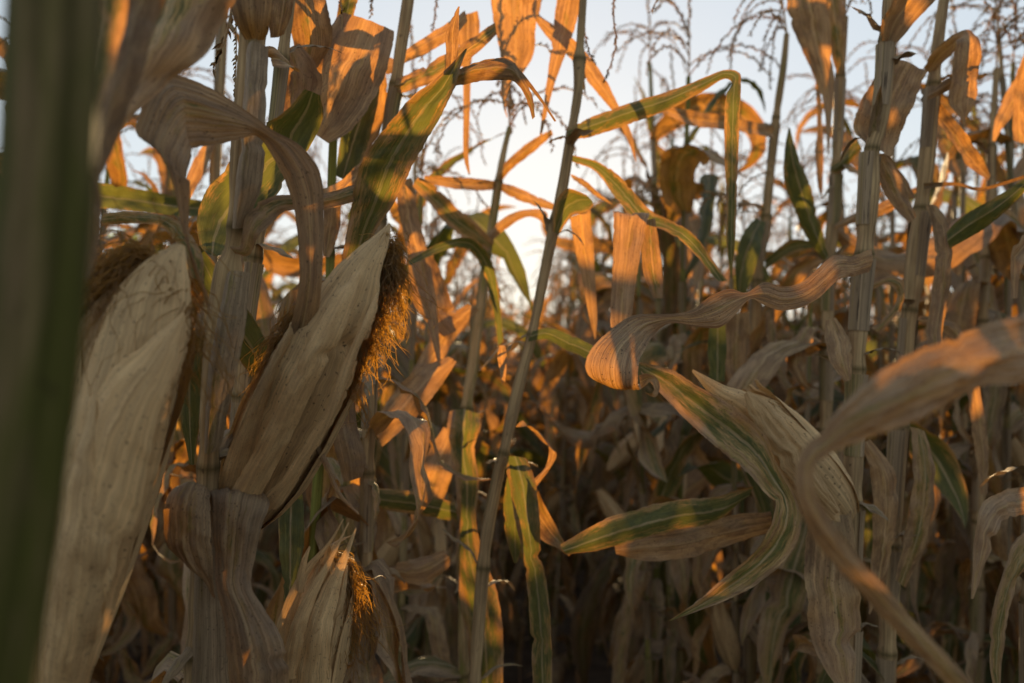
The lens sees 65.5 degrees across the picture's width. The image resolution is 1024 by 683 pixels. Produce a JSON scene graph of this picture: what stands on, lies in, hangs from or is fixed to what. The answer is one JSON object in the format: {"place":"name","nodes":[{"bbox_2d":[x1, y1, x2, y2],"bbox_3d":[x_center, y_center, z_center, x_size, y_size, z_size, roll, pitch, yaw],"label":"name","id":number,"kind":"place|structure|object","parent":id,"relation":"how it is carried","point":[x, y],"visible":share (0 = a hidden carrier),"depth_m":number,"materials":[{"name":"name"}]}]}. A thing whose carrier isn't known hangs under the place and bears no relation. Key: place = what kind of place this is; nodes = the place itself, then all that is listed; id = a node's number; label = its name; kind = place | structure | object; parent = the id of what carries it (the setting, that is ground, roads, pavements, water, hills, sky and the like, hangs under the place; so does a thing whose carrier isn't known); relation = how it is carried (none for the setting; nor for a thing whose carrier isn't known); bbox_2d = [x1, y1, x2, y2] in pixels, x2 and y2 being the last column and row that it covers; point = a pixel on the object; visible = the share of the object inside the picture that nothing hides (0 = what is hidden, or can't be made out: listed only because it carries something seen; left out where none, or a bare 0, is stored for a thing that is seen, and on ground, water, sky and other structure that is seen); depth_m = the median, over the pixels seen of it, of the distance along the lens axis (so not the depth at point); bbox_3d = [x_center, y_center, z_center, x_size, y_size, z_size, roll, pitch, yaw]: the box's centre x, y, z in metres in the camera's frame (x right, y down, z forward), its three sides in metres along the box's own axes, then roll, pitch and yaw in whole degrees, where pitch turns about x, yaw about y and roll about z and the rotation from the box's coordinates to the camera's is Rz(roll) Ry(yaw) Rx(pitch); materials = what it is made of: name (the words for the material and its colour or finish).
{"place":"outdoors","nodes":[
{"label":"outdoors","id":0,"kind":"place"},
{"bbox_2d":[0,0,1023,351],"label":"sky","id":1,"kind":"structure","parent":0,"point":[537,174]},
{"bbox_2d":[104,433,1013,682],"bbox_3d":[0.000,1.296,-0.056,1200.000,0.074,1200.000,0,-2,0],"label":"soil ground","id":2,"kind":"structure","parent":0,"point":[600,671],"depth_m":3.71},
{"bbox_2d":[0,0,235,682],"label":"corn plant","id":3,"kind":"object","parent":2,"relation":"on","point":[83,82],"visible":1,"depth_m":0.20,"materials":[{"name":"green plant"}]},
{"bbox_2d":[98,169,158,261],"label":"corn plant","id":4,"kind":"object","parent":2,"relation":"on","point":[152,227],"visible":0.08,"depth_m":1.71,"materials":[{"name":"orange plant"}]},
{"bbox_2d":[87,135,176,682],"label":"corn plant","id":5,"kind":"object","parent":2,"relation":"on","point":[116,166],"visible":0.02,"depth_m":1.65,"materials":[{"name":"brown plant"}]},
{"bbox_2d":[106,128,166,646],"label":"corn plant","id":6,"kind":"object","parent":2,"relation":"on","point":[142,548],"visible":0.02,"depth_m":3.25,"materials":[{"name":"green plant"}]},
{"bbox_2d":[104,152,169,682],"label":"corn plant","id":7,"kind":"object","parent":2,"relation":"on","point":[111,678],"visible":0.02,"depth_m":3.28,"materials":[{"name":"brown plant"}]},
{"bbox_2d":[104,145,169,670],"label":"corn plant","id":8,"kind":"object","parent":2,"relation":"on","point":[156,583],"visible":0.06,"depth_m":3.72,"materials":[{"name":"brown plant"}]},
{"bbox_2d":[109,169,169,650],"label":"corn plant","id":9,"kind":"object","parent":2,"relation":"on","point":[148,539],"visible":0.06,"depth_m":3.61,"materials":[{"name":"brown plant"}]},
{"bbox_2d":[99,116,198,655],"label":"corn plant","id":10,"kind":"object","parent":2,"relation":"on","point":[131,629],"visible":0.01,"depth_m":1.84,"materials":[{"name":"brown plant"}]},
{"bbox_2d":[37,197,263,682],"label":"corn plant","id":11,"kind":"object","parent":2,"relation":"on","point":[140,336],"visible":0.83,"depth_m":0.48,"materials":[{"name":"beige plant"}]},
{"bbox_2d":[0,36,342,682],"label":"corn plant","id":12,"kind":"object","parent":2,"relation":"on","point":[142,597],"visible":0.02,"depth_m":2.10,"materials":[{"name":"brown plant"}]},
{"bbox_2d":[127,147,227,598],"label":"corn plant","id":13,"kind":"object","parent":2,"relation":"on","point":[164,582],"visible":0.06,"depth_m":2.52,"materials":[{"name":"brown plant"}]},
{"bbox_2d":[125,66,234,682],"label":"corn plant","id":14,"kind":"object","parent":2,"relation":"on","point":[175,609],"visible":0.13,"depth_m":2.16,"materials":[{"name":"brown plant"}]},
{"bbox_2d":[100,15,276,654],"bbox_3d":[-0.521,0.339,1.418,0.406,2.004,0.537,-1,-3,24],"label":"corn plant","id":15,"kind":"object","parent":2,"relation":"on","point":[126,198],"visible":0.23,"depth_m":1.32,"materials":[{"name":"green plant"}]},
{"bbox_2d":[187,144,286,592],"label":"corn plant","id":16,"kind":"object","parent":2,"relation":"on","point":[267,560],"visible":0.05,"depth_m":2.84,"materials":[{"name":"brown plant"}]},
{"bbox_2d":[192,92,298,597],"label":"corn plant","id":17,"kind":"object","parent":2,"relation":"on","point":[288,245],"visible":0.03,"depth_m":2.68,"materials":[{"name":"brown plant"}]},
{"bbox_2d":[150,0,393,682],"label":"corn plant","id":18,"kind":"object","parent":2,"relation":"on","point":[338,69],"visible":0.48,"depth_m":0.93,"materials":[{"name":"orange plant"}]},
{"bbox_2d":[251,135,327,592],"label":"corn plant","id":19,"kind":"object","parent":2,"relation":"on","point":[269,541],"visible":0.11,"depth_m":3.19,"materials":[{"name":"brown plant"}]},
{"bbox_2d":[255,179,354,620],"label":"corn plant","id":20,"kind":"object","parent":2,"relation":"on","point":[261,594],"visible":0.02,"depth_m":3.17,"materials":[{"name":"brown plant"}]},
{"bbox_2d":[265,181,388,527],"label":"corn plant","id":21,"kind":"object","parent":2,"relation":"on","point":[278,295],"visible":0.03,"depth_m":4.03,"materials":[{"name":"brown plant"}]},
{"bbox_2d":[274,0,386,562],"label":"corn plant","id":22,"kind":"object","parent":2,"relation":"on","point":[356,142],"visible":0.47,"depth_m":0.99,"materials":[{"name":"brown plant"}]},
{"bbox_2d":[276,447,404,682],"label":"corn plant","id":23,"kind":"object","parent":2,"relation":"on","point":[316,625],"visible":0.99,"depth_m":0.67,"materials":[{"name":"beige plant"}]},
{"bbox_2d":[135,0,555,682],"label":"corn plant","id":24,"kind":"object","parent":2,"relation":"on","point":[309,364],"visible":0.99,"depth_m":0.61,"materials":[{"name":"beige plant"}]},
{"bbox_2d":[266,0,496,682],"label":"corn plant","id":25,"kind":"object","parent":2,"relation":"on","point":[361,496],"visible":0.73,"depth_m":1.04,"materials":[{"name":"brown plant"}]},
{"bbox_2d":[339,204,479,682],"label":"corn plant","id":26,"kind":"object","parent":2,"relation":"on","point":[387,481],"visible":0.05,"depth_m":2.50,"materials":[{"name":"brown plant"}]},
{"bbox_2d":[336,174,488,682],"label":"corn plant","id":27,"kind":"object","parent":2,"relation":"on","point":[411,635],"visible":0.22,"depth_m":2.10,"materials":[{"name":"brown plant"}]},
{"bbox_2d":[344,51,505,682],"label":"corn plant","id":28,"kind":"object","parent":2,"relation":"on","point":[392,525],"visible":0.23,"depth_m":1.66,"materials":[{"name":"brown plant"}]},
{"bbox_2d":[387,162,481,682],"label":"corn plant","id":29,"kind":"object","parent":2,"relation":"on","point":[451,388],"visible":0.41,"depth_m":2.12,"materials":[{"name":"brown plant"}]},
{"bbox_2d":[355,128,517,681],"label":"corn plant","id":30,"kind":"object","parent":2,"relation":"on","point":[504,390],"visible":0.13,"depth_m":2.66,"materials":[{"name":"brown plant"}]},
{"bbox_2d":[338,20,544,682],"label":"corn plant","id":31,"kind":"object","parent":2,"relation":"on","point":[503,247],"visible":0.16,"depth_m":1.82,"materials":[{"name":"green plant"}]},
{"bbox_2d":[358,197,526,639],"bbox_3d":[-0.215,0.452,2.768,0.629,1.896,0.367,1,-3,-22],"label":"corn plant","id":32,"kind":"object","parent":2,"relation":"on","point":[493,423],"visible":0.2,"depth_m":2.74,"materials":[{"name":"brown plant"}]},
{"bbox_2d":[378,219,545,637],"bbox_3d":[-0.247,0.425,3.014,0.705,1.969,0.397,-1,-3,17],"label":"corn plant","id":33,"kind":"object","parent":2,"relation":"on","point":[518,329],"visible":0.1,"depth_m":3.03,"materials":[{"name":"brown plant"}]},
{"bbox_2d":[417,259,510,640],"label":"corn plant","id":34,"kind":"object","parent":2,"relation":"on","point":[461,333],"visible":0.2,"depth_m":3.77,"materials":[{"name":"brown plant"}]},
{"bbox_2d":[402,263,544,582],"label":"corn plant","id":35,"kind":"object","parent":2,"relation":"on","point":[478,396],"visible":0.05,"depth_m":4.27,"materials":[{"name":"brown plant"}]},
{"bbox_2d":[448,259,515,536],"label":"corn plant","id":36,"kind":"object","parent":2,"relation":"on","point":[487,443],"visible":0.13,"depth_m":4.58,"materials":[{"name":"brown plant"}]},
{"bbox_2d":[442,267,524,670],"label":"corn plant","id":37,"kind":"object","parent":2,"relation":"on","point":[504,607],"visible":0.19,"depth_m":3.44,"materials":[{"name":"brown plant"}]},
{"bbox_2d":[377,42,596,682],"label":"corn plant","id":38,"kind":"object","parent":2,"relation":"on","point":[455,440],"visible":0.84,"depth_m":1.20,"materials":[{"name":"brown plant"}]},
{"bbox_2d":[417,200,561,602],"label":"corn plant","id":39,"kind":"object","parent":2,"relation":"on","point":[478,407],"visible":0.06,"depth_m":4.02,"materials":[{"name":"brown plant"}]},
{"bbox_2d":[453,290,535,554],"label":"corn plant","id":40,"kind":"object","parent":2,"relation":"on","point":[512,364],"visible":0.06,"depth_m":4.89,"materials":[{"name":"brown plant"}]},
{"bbox_2d":[454,255,550,682],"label":"corn plant","id":41,"kind":"object","parent":2,"relation":"on","point":[532,456],"visible":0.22,"depth_m":3.39,"materials":[{"name":"brown plant"}]},
{"bbox_2d":[482,310,544,627],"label":"corn plant","id":42,"kind":"object","parent":2,"relation":"on","point":[504,568],"visible":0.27,"depth_m":4.01,"materials":[{"name":"brown plant"}]},
{"bbox_2d":[117,516,927,682],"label":"leaf litter","id":43,"kind":"object","parent":2,"relation":"on","point":[135,645],"visible":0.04,"depth_m":3.65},
{"bbox_2d":[500,298,545,572],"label":"corn plant","id":44,"kind":"object","parent":2,"relation":"on","point":[509,381],"visible":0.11,"depth_m":5.12,"materials":[{"name":"brown plant"}]},
{"bbox_2d":[479,291,599,643],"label":"corn plant","id":45,"kind":"object","parent":2,"relation":"on","point":[517,571],"visible":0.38,"depth_m":3.82,"materials":[{"name":"brown plant"}]},
{"bbox_2d":[507,251,581,561],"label":"corn plant","id":46,"kind":"object","parent":2,"relation":"on","point":[516,355],"visible":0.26,"depth_m":5.54,"materials":[{"name":"brown plant"}]},
{"bbox_2d":[501,272,588,669],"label":"corn plant","id":47,"kind":"object","parent":2,"relation":"on","point":[527,435],"visible":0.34,"depth_m":3.47,"materials":[{"name":"brown plant"}]},
{"bbox_2d":[520,294,572,594],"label":"corn plant","id":48,"kind":"object","parent":2,"relation":"on","point":[548,343],"visible":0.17,"depth_m":4.44,"materials":[{"name":"brown plant"}]},
{"bbox_2d":[523,229,577,476],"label":"corn plant","id":49,"kind":"object","parent":2,"relation":"on","point":[527,320],"visible":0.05,"depth_m":6.70,"materials":[{"name":"brown plant"}]},
{"bbox_2d":[521,302,593,584],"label":"corn plant","id":50,"kind":"object","parent":2,"relation":"on","point":[570,395],"visible":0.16,"depth_m":4.81,"materials":[{"name":"brown plant"}]},
{"bbox_2d":[524,225,594,569],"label":"corn plant","id":51,"kind":"object","parent":2,"relation":"on","point":[577,403],"visible":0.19,"depth_m":5.30,"materials":[{"name":"brown plant"}]},
{"bbox_2d":[499,223,630,682],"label":"corn plant","id":52,"kind":"object","parent":2,"relation":"on","point":[554,501],"visible":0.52,"depth_m":3.01,"materials":[{"name":"brown plant"}]},
{"bbox_2d":[521,197,619,585],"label":"corn plant","id":53,"kind":"object","parent":2,"relation":"on","point":[581,494],"visible":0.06,"depth_m":4.52,"materials":[{"name":"brown plant"}]},
{"bbox_2d":[529,194,612,491],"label":"corn plant","id":54,"kind":"object","parent":2,"relation":"on","point":[541,344],"visible":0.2,"depth_m":5.75,"materials":[{"name":"brown plant"}]},
{"bbox_2d":[540,237,609,579],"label":"corn plant","id":55,"kind":"object","parent":2,"relation":"on","point":[572,418],"visible":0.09,"depth_m":5.03,"materials":[{"name":"brown plant"}]},
{"bbox_2d":[533,159,626,617],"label":"corn plant","id":56,"kind":"object","parent":2,"relation":"on","point":[559,444],"visible":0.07,"depth_m":4.12,"materials":[{"name":"brown plant"}]},
{"bbox_2d":[552,222,611,585],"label":"corn plant","id":57,"kind":"object","parent":2,"relation":"on","point":[588,381],"visible":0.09,"depth_m":4.87,"materials":[{"name":"brown plant"}]},
{"bbox_2d":[557,250,621,588],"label":"corn plant","id":58,"kind":"object","parent":2,"relation":"on","point":[574,557],"visible":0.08,"depth_m":4.58,"materials":[{"name":"brown plant"}]},
{"bbox_2d":[443,0,740,682],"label":"corn plant","id":59,"kind":"object","parent":2,"relation":"on","point":[529,523],"visible":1,"depth_m":1.04,"materials":[{"name":"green plant"}]},
{"bbox_2d":[571,151,653,650],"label":"corn plant","id":60,"kind":"object","parent":2,"relation":"on","point":[604,223],"visible":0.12,"depth_m":3.75,"materials":[{"name":"brown plant"}]},
{"bbox_2d":[541,77,688,651],"bbox_3d":[0.502,0.172,3.297,0.610,2.500,0.548,1,-3,-20],"label":"corn plant","id":61,"kind":"object","parent":2,"relation":"on","point":[564,244],"visible":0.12,"depth_m":3.33,"materials":[{"name":"brown plant"}]},
{"bbox_2d":[585,166,650,649],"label":"corn plant","id":62,"kind":"object","parent":2,"relation":"on","point":[601,438],"visible":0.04,"depth_m":3.95,"materials":[{"name":"brown plant"}]},
{"bbox_2d":[564,144,694,655],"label":"corn plant","id":63,"kind":"object","parent":2,"relation":"on","point":[608,449],"visible":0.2,"depth_m":3.28,"materials":[{"name":"brown plant"}]},
{"bbox_2d":[539,153,740,682],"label":"corn plant","id":64,"kind":"object","parent":2,"relation":"on","point":[697,483],"visible":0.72,"depth_m":1.99,"materials":[{"name":"brown plant"}]},
{"bbox_2d":[531,0,765,682],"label":"corn plant","id":65,"kind":"object","parent":2,"relation":"on","point":[585,619],"visible":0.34,"depth_m":2.44,"materials":[{"name":"brown plant"}]},
{"bbox_2d":[590,84,714,630],"bbox_3d":[0.622,0.119,3.417,0.610,2.620,1.023,3,-4,-6],"label":"corn plant","id":66,"kind":"object","parent":2,"relation":"on","point":[600,206],"visible":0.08,"depth_m":3.57,"materials":[{"name":"brown plant"}]},
{"bbox_2d":[534,85,780,682],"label":"corn plant","id":67,"kind":"object","parent":2,"relation":"on","point":[620,457],"visible":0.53,"depth_m":2.91,"materials":[{"name":"brown plant"}]},
{"bbox_2d":[573,128,776,682],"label":"corn plant","id":68,"kind":"object","parent":2,"relation":"on","point":[603,305],"visible":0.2,"depth_m":2.69,"materials":[{"name":"brown plant"}]},
{"bbox_2d":[608,48,744,682],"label":"corn plant","id":69,"kind":"object","parent":2,"relation":"on","point":[659,589],"visible":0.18,"depth_m":2.48,"materials":[{"name":"brown plant"}]},
{"bbox_2d":[615,0,779,682],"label":"corn plant","id":70,"kind":"object","parent":2,"relation":"on","point":[677,171],"visible":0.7,"depth_m":1.90,"materials":[{"name":"brown plant"}]},
{"bbox_2d":[542,171,875,682],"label":"corn plant","id":71,"kind":"object","parent":2,"relation":"on","point":[725,629],"visible":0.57,"depth_m":1.66,"materials":[{"name":"brown plant"}]},
{"bbox_2d":[688,199,745,602],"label":"corn plant","id":72,"kind":"object","parent":2,"relation":"on","point":[705,369],"visible":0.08,"depth_m":4.58,"materials":[{"name":"brown plant"}]},
{"bbox_2d":[691,174,745,577],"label":"corn plant","id":73,"kind":"object","parent":2,"relation":"on","point":[705,444],"visible":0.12,"depth_m":4.50,"materials":[{"name":"brown plant"}]},
{"bbox_2d":[652,131,803,629],"bbox_3d":[1.143,0.169,3.990,1.139,2.597,0.749,2,-3,-41],"label":"corn plant","id":74,"kind":"object","parent":2,"relation":"on","point":[690,289],"visible":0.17,"depth_m":4.00,"materials":[{"name":"brown plant"}]},
{"bbox_2d":[686,139,778,609],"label":"corn plant","id":75,"kind":"object","parent":2,"relation":"on","point":[719,453],"visible":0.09,"depth_m":4.24,"materials":[{"name":"brown plant"}]},
{"bbox_2d":[560,0,934,682],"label":"corn plant","id":76,"kind":"object","parent":2,"relation":"on","point":[762,436],"visible":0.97,"depth_m":0.94,"materials":[{"name":"beige plant"}]},
{"bbox_2d":[638,0,870,682],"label":"corn plant","id":77,"kind":"object","parent":2,"relation":"on","point":[727,348],"visible":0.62,"depth_m":1.67,"materials":[{"name":"brown plant"}]},
{"bbox_2d":[703,162,826,627],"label":"corn plant","id":78,"kind":"object","parent":2,"relation":"on","point":[775,271],"visible":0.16,"depth_m":3.72,"materials":[{"name":"brown plant"}]},
{"bbox_2d":[675,248,872,682],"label":"corn plant","id":79,"kind":"object","parent":2,"relation":"on","point":[716,473],"visible":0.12,"depth_m":1.86,"materials":[{"name":"brown plant"}]},
{"bbox_2d":[710,177,896,681],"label":"corn plant","id":80,"kind":"object","parent":2,"relation":"on","point":[871,345],"visible":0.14,"depth_m":3.27,"materials":[{"name":"brown plant"}]},
{"bbox_2d":[746,111,900,682],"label":"corn plant","id":81,"kind":"object","parent":2,"relation":"on","point":[822,217],"visible":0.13,"depth_m":3.14,"materials":[{"name":"brown plant"}]},
{"bbox_2d":[729,132,924,672],"bbox_3d":[1.421,0.212,3.467,1.085,2.473,0.713,3,-1,-32],"label":"corn plant","id":82,"kind":"object","parent":2,"relation":"on","point":[785,334],"visible":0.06,"depth_m":3.40,"materials":[{"name":"brown plant"}]},
{"bbox_2d":[726,0,968,682],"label":"corn plant","id":83,"kind":"object","parent":2,"relation":"on","point":[820,28],"visible":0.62,"depth_m":1.43,"materials":[{"name":"brown plant"}]},
{"bbox_2d":[765,61,933,682],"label":"corn plant","id":84,"kind":"object","parent":2,"relation":"on","point":[868,672],"visible":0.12,"depth_m":2.72,"materials":[{"name":"brown plant"}]},
{"bbox_2d":[762,73,981,666],"bbox_3d":[1.215,0.137,2.820,0.945,2.528,0.469,-2,-3,40],"label":"corn plant","id":85,"kind":"object","parent":2,"relation":"on","point":[972,203],"visible":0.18,"depth_m":2.82,"materials":[{"name":"brown plant"}]},
{"bbox_2d":[848,180,900,548],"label":"corn plant","id":86,"kind":"object","parent":2,"relation":"on","point":[866,475],"visible":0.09,"depth_m":4.32,"materials":[{"name":"brown plant"}]},
{"bbox_2d":[795,40,990,682],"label":"corn plant","id":87,"kind":"object","parent":2,"relation":"on","point":[928,571],"visible":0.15,"depth_m":2.53,"materials":[{"name":"brown plant"}]},
{"bbox_2d":[783,0,1023,682],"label":"corn plant","id":88,"kind":"object","parent":2,"relation":"on","point":[960,83],"visible":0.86,"depth_m":1.11,"materials":[{"name":"beige plant"}]},
{"bbox_2d":[795,312,1023,682],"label":"leaf","id":89,"kind":"object","parent":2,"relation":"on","point":[920,384],"visible":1,"depth_m":0.37,"materials":[{"name":"beige plant"}]},
{"bbox_2d":[870,155,957,614],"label":"corn plant","id":90,"kind":"object","parent":2,"relation":"on","point":[910,475],"visible":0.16,"depth_m":3.91,"materials":[{"name":"brown plant"}]},
{"bbox_2d":[825,0,1023,636],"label":"corn plant","id":91,"kind":"object","parent":2,"relation":"on","point":[999,238],"visible":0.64,"depth_m":1.78,"materials":[{"name":"brown plant"}]},
{"bbox_2d":[841,0,1023,682],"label":"corn plant","id":92,"kind":"object","parent":2,"relation":"on","point":[945,591],"visible":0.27,"depth_m":2.21,"materials":[{"name":"brown plant"}]},
{"bbox_2d":[873,104,1020,553],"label":"corn plant","id":93,"kind":"object","parent":2,"relation":"on","point":[980,196],"visible":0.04,"depth_m":3.65,"materials":[{"name":"brown plant"}]},
{"bbox_2d":[899,116,1000,653],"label":"corn plant","id":94,"kind":"object","parent":2,"relation":"on","point":[923,591],"visible":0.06,"depth_m":3.52,"materials":[{"name":"brown plant"}]},
{"bbox_2d":[895,29,1020,682],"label":"corn plant","id":95,"kind":"object","parent":2,"relation":"on","point":[952,646],"visible":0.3,"depth_m":2.23,"materials":[{"name":"brown plant"}]},
{"bbox_2d":[896,0,1023,682],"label":"corn plant","id":96,"kind":"object","parent":2,"relation":"on","point":[968,306],"visible":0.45,"depth_m":1.79,"materials":[{"name":"brown plant"}]},
{"bbox_2d":[921,0,1023,682],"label":"corn plant","id":97,"kind":"object","parent":2,"relation":"on","point":[1010,447],"visible":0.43,"depth_m":1.89,"materials":[{"name":"brown plant"}]},
{"bbox_2d":[947,93,1019,679],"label":"corn plant","id":98,"kind":"object","parent":2,"relation":"on","point":[1017,433],"visible":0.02,"depth_m":3.27,"materials":[{"name":"brown plant"}]},
{"bbox_2d":[946,86,1023,536],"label":"corn plant","id":99,"kind":"object","parent":2,"relation":"on","point":[1020,206],"visible":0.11,"depth_m":3.01,"materials":[{"name":"brown plant"}]},
{"bbox_2d":[971,56,1023,682],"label":"corn plant","id":100,"kind":"object","parent":2,"relation":"on","point":[995,510],"visible":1,"depth_m":0.90,"materials":[{"name":"beige plant"}]},
{"bbox_2d":[269,270,950,475],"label":"corn field","id":101,"kind":"structure","parent":0,"point":[444,407],"depth_m":8.41,"materials":[{"name":"brown plant"}]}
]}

